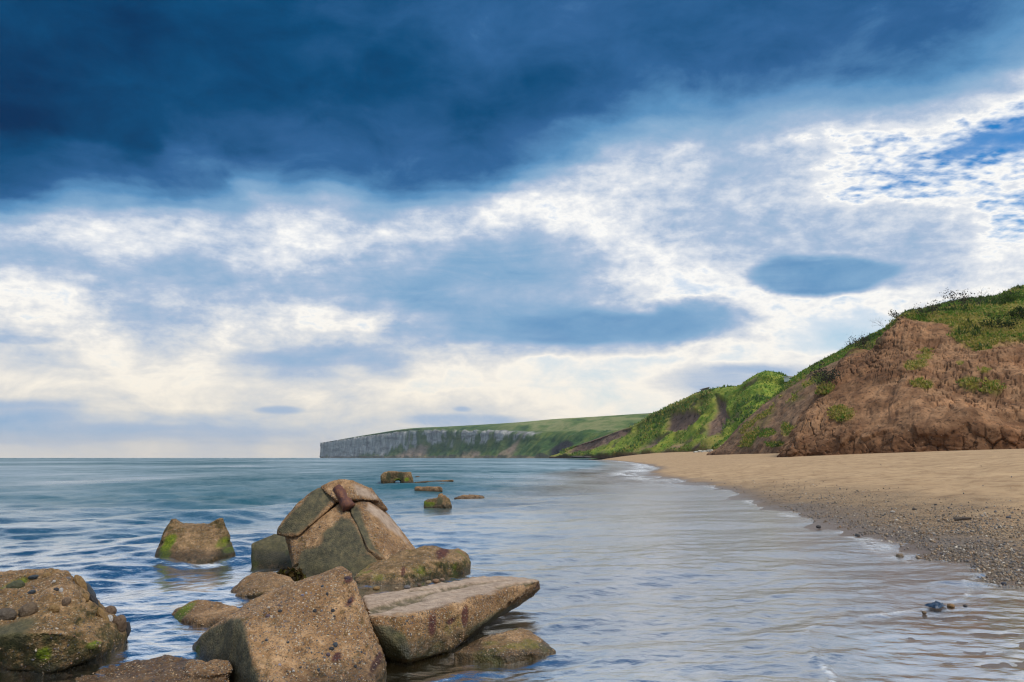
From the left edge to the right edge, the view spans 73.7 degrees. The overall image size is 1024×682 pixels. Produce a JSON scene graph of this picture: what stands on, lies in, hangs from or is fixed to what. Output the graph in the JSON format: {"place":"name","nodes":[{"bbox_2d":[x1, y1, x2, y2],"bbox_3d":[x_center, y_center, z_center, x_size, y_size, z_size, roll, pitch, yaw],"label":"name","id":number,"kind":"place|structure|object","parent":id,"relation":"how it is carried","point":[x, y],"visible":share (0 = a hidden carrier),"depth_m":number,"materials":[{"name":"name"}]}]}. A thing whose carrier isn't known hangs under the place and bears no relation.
{"place":"outdoors","nodes":[
{"label":"outdoors","id":0,"kind":"place"},
{"bbox_2d":[319,413,649,458],"bbox_3d":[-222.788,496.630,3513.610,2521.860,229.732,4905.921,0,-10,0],"label":"headland","id":1,"kind":"structure","parent":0,"point":[548,438],"depth_m":2984.35,"materials":[{"name":"grey stone"}]},
{"bbox_2d":[0,458,1023,681],"bbox_3d":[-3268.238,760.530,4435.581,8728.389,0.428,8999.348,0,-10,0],"label":"sea","id":2,"kind":"structure","parent":0,"point":[666,593],"depth_m":9.84,"materials":[{"name":"liquid"}]},
{"bbox_2d":[0,568,130,673],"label":"boulder","id":3,"kind":"object","parent":2,"relation":"in","point":[52,620],"visible":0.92,"depth_m":5.31,"materials":[{"name":"stone"}]},
{"bbox_2d":[75,654,232,681],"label":"boulder","id":4,"kind":"object","parent":2,"relation":"in","point":[167,668],"visible":0.95,"depth_m":4.95,"materials":[{"name":"stone"}]},
{"bbox_2d":[155,518,235,563],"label":"concrete block","id":5,"kind":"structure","parent":2,"relation":"in","point":[198,543],"depth_m":11.36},
{"bbox_2d":[171,599,238,626],"bbox_3d":[-3.064,2.790,6.830,0.685,0.343,1.468,3,-10,-19],"label":"boulder","id":6,"kind":"object","parent":2,"relation":"on","point":[204,613],"visible":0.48,"depth_m":6.65,"materials":[{"name":"stone"}]},
{"bbox_2d":[231,572,293,597],"bbox_3d":[-2.950,3.007,8.167,0.849,0.476,1.519,3,-10,-14],"label":"boulder","id":7,"kind":"object","parent":2,"relation":"in","point":[255,584],"visible":0.48,"depth_m":7.86,"materials":[{"name":"stone"}]},
{"bbox_2d":[277,561,306,581],"bbox_3d":[-2.742,2.847,8.389,0.438,0.262,0.358,4,-11,-23],"label":"seaweed","id":8,"kind":"object","parent":7,"relation":"on","point":[294,574],"visible":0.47,"depth_m":8.35,"materials":[{"name":"green plant"}]},
{"bbox_2d":[251,534,291,568],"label":"concrete block","id":9,"kind":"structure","parent":2,"relation":"in","point":[271,551],"depth_m":11.02,"materials":[{"name":"grey concrete"}]},
{"bbox_2d":[192,566,386,681],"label":"concrete block","id":10,"kind":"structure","parent":2,"relation":"on","point":[317,628],"depth_m":5.15,"materials":[{"name":"concrete"}]},
{"bbox_2d":[277,479,415,574],"bbox_3d":[-2.427,2.831,9.927,2.111,1.628,2.110,0,-10,0],"label":"concrete pile","id":11,"kind":"object","parent":2,"relation":"in","point":[352,527],"visible":0.76,"depth_m":9.43,"materials":[{"name":"concrete"}]},
{"bbox_2d":[380,471,413,483],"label":"rock","id":12,"kind":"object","parent":2,"relation":"on","point":[393,477],"depth_m":44.27,"materials":[{"name":"brown stone"}]},
{"bbox_2d":[354,545,470,585],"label":"concrete block","id":13,"kind":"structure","parent":2,"relation":"on","point":[416,565],"depth_m":8.89,"materials":[{"name":"brown concrete"}]},
{"bbox_2d":[414,486,441,491],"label":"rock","id":14,"kind":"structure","parent":2,"relation":"on","point":[429,488],"depth_m":31.99,"materials":[{"name":"brown stone"}]},
{"bbox_2d":[414,480,453,482],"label":"beam","id":15,"kind":"structure","parent":2,"relation":"in","point":[435,481],"depth_m":45.18,"materials":[{"name":"concrete"}]},
{"bbox_2d":[424,493,451,507],"bbox_3d":[-2.462,5.382,22.647,0.996,0.656,1.016,0,-10,0],"label":"rock","id":16,"kind":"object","parent":2,"relation":"on","point":[441,500],"depth_m":22.31,"materials":[{"name":"brown stone"}]},
{"bbox_2d":[362,576,539,662],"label":"concrete slab","id":17,"kind":"structure","parent":2,"relation":"in","point":[410,625],"depth_m":6.08,"materials":[{"name":"beige concrete"}]},
{"bbox_2d":[373,586,379,590],"bbox_3d":[-1.328,2.423,6.687,0.068,0.045,0.080,-8,-13,40],"label":"stone","id":18,"kind":"object","parent":17,"relation":"on","point":[376,588],"visible":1,"depth_m":6.66,"materials":[{"name":"beige stone"}]},
{"bbox_2d":[454,494,484,498],"bbox_3d":[-1.691,6.299,27.243,1.217,0.340,1.116,0,-10,0],"label":"boulder","id":19,"kind":"object","parent":2,"relation":"in","point":[469,496],"visible":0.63,"depth_m":26.93,"materials":[{"name":"stone"}]},
{"bbox_2d":[454,627,555,663],"bbox_3d":[-0.049,2.688,6.062,0.886,0.198,0.923,0,-10,0],"label":"concrete wedge","id":20,"kind":"object","parent":2,"relation":"in","point":[515,645],"visible":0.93,"depth_m":5.76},
{"bbox_2d":[925,601,946,608],"bbox_3d":[4.621,2.859,7.426,0.272,0.044,0.180,4,-11,-23],"label":"cloth","id":21,"kind":"object","parent":2,"relation":"in","point":[936,604],"visible":1,"depth_m":7.39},
{"bbox_2d":[0,0,1023,457],"label":"sky","id":22,"kind":"structure","parent":0,"point":[229,228],"materials":[{"name":"blue"}]},
{"bbox_2d":[549,371,787,457],"bbox_3d":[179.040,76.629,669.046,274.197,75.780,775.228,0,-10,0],"label":"hill","id":23,"kind":"structure","parent":0,"point":[681,421],"depth_m":445.86,"materials":[{"name":"green plant"}]},
{"bbox_2d":[560,370,787,454],"bbox_3d":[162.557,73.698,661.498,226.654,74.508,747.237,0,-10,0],"label":"scrub","id":24,"kind":"object","parent":23,"relation":"on","point":[660,412],"visible":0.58,"depth_m":441.44,"materials":[{"name":"green plant"}]},
{"bbox_2d":[784,376,793,381],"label":"cabin","id":25,"kind":"object","parent":23,"relation":"on","point":[786,378],"visible":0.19,"depth_m":380.14,"materials":[{"name":"white paint"}]},
{"bbox_2d":[541,449,1023,667],"bbox_3d":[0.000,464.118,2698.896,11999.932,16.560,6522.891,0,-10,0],"label":"beach","id":26,"kind":"structure","parent":0,"point":[947,476],"depth_m":29.83,"materials":[{"name":"beige sand"}]},
{"bbox_2d":[695,464,1023,587],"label":"shingle","id":27,"kind":"object","parent":26,"relation":"on","point":[999,565],"visible":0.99,"depth_m":13.03,"materials":[{"name":"grey gravel"}]},
{"bbox_2d":[954,517,971,520],"bbox_3d":[9.833,3.892,14.884,0.326,0.118,0.090,-8,-12,38],"label":"driftwood","id":28,"kind":"object","parent":26,"relation":"on","point":[961,518],"visible":0.98,"depth_m":14.87,"materials":[{"name":"grey wood"}]},
{"bbox_2d":[707,335,879,454],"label":"cliff","id":29,"kind":"structure","parent":0,"point":[790,411],"depth_m":188.55,"materials":[{"name":"soil"}]},
{"bbox_2d":[738,283,1023,447],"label":"grass","id":30,"kind":"structure","parent":29,"relation":"on","point":[958,310],"depth_m":130.34,"materials":[{"name":"green plant"}]},
{"bbox_2d":[777,289,1023,456],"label":"cliff","id":31,"kind":"structure","parent":0,"point":[887,401],"depth_m":105.71,"materials":[{"name":"stone"}]},
{"bbox_2d":[804,361,842,385],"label":"shrub","id":32,"kind":"object","parent":31,"relation":"on","point":[828,376],"visible":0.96,"depth_m":120.47,"materials":[{"name":"green plant"}]},
{"bbox_2d":[842,331,874,348],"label":"shrub","id":33,"kind":"object","parent":31,"relation":"on","point":[864,340],"visible":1,"depth_m":142.71,"materials":[{"name":"green plant"}]},
{"bbox_2d":[858,336,877,347],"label":"shrub","id":34,"kind":"object","parent":31,"relation":"on","point":[868,343],"visible":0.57,"depth_m":183.19,"materials":[{"name":"green plant"}]},
{"bbox_2d":[888,310,907,319],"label":"shrub","id":35,"kind":"object","parent":31,"relation":"on","point":[896,314],"visible":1,"depth_m":130.97,"materials":[{"name":"green plant"}]},
{"bbox_2d":[911,300,942,313],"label":"shrub","id":36,"kind":"object","parent":31,"relation":"on","point":[928,307],"visible":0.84,"depth_m":133.28,"materials":[{"name":"green plant"}]},
{"bbox_2d":[927,288,974,307],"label":"shrub","id":37,"kind":"object","parent":31,"relation":"on","point":[962,299],"visible":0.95,"depth_m":142.35,"materials":[{"name":"green plant"}]},
{"bbox_2d":[949,290,993,304],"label":"shrub","id":38,"kind":"object","parent":31,"relation":"on","point":[979,298],"visible":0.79,"depth_m":145.28,"materials":[{"name":"green plant"}]},
{"bbox_2d":[978,311,1021,328],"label":"shrub","id":39,"kind":"object","parent":31,"relation":"on","point":[1008,323],"visible":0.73,"depth_m":120.68,"materials":[{"name":"green plant"}]},
{"bbox_2d":[996,290,1023,300],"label":"shrub","id":40,"kind":"object","parent":31,"relation":"on","point":[1009,296],"visible":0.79,"depth_m":140.74,"materials":[{"name":"green plant"}]},
{"bbox_2d":[1005,305,1023,318],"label":"shrub","id":41,"kind":"object","parent":31,"relation":"on","point":[1020,309],"visible":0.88,"depth_m":125.97,"materials":[{"name":"green plant"}]}
]}

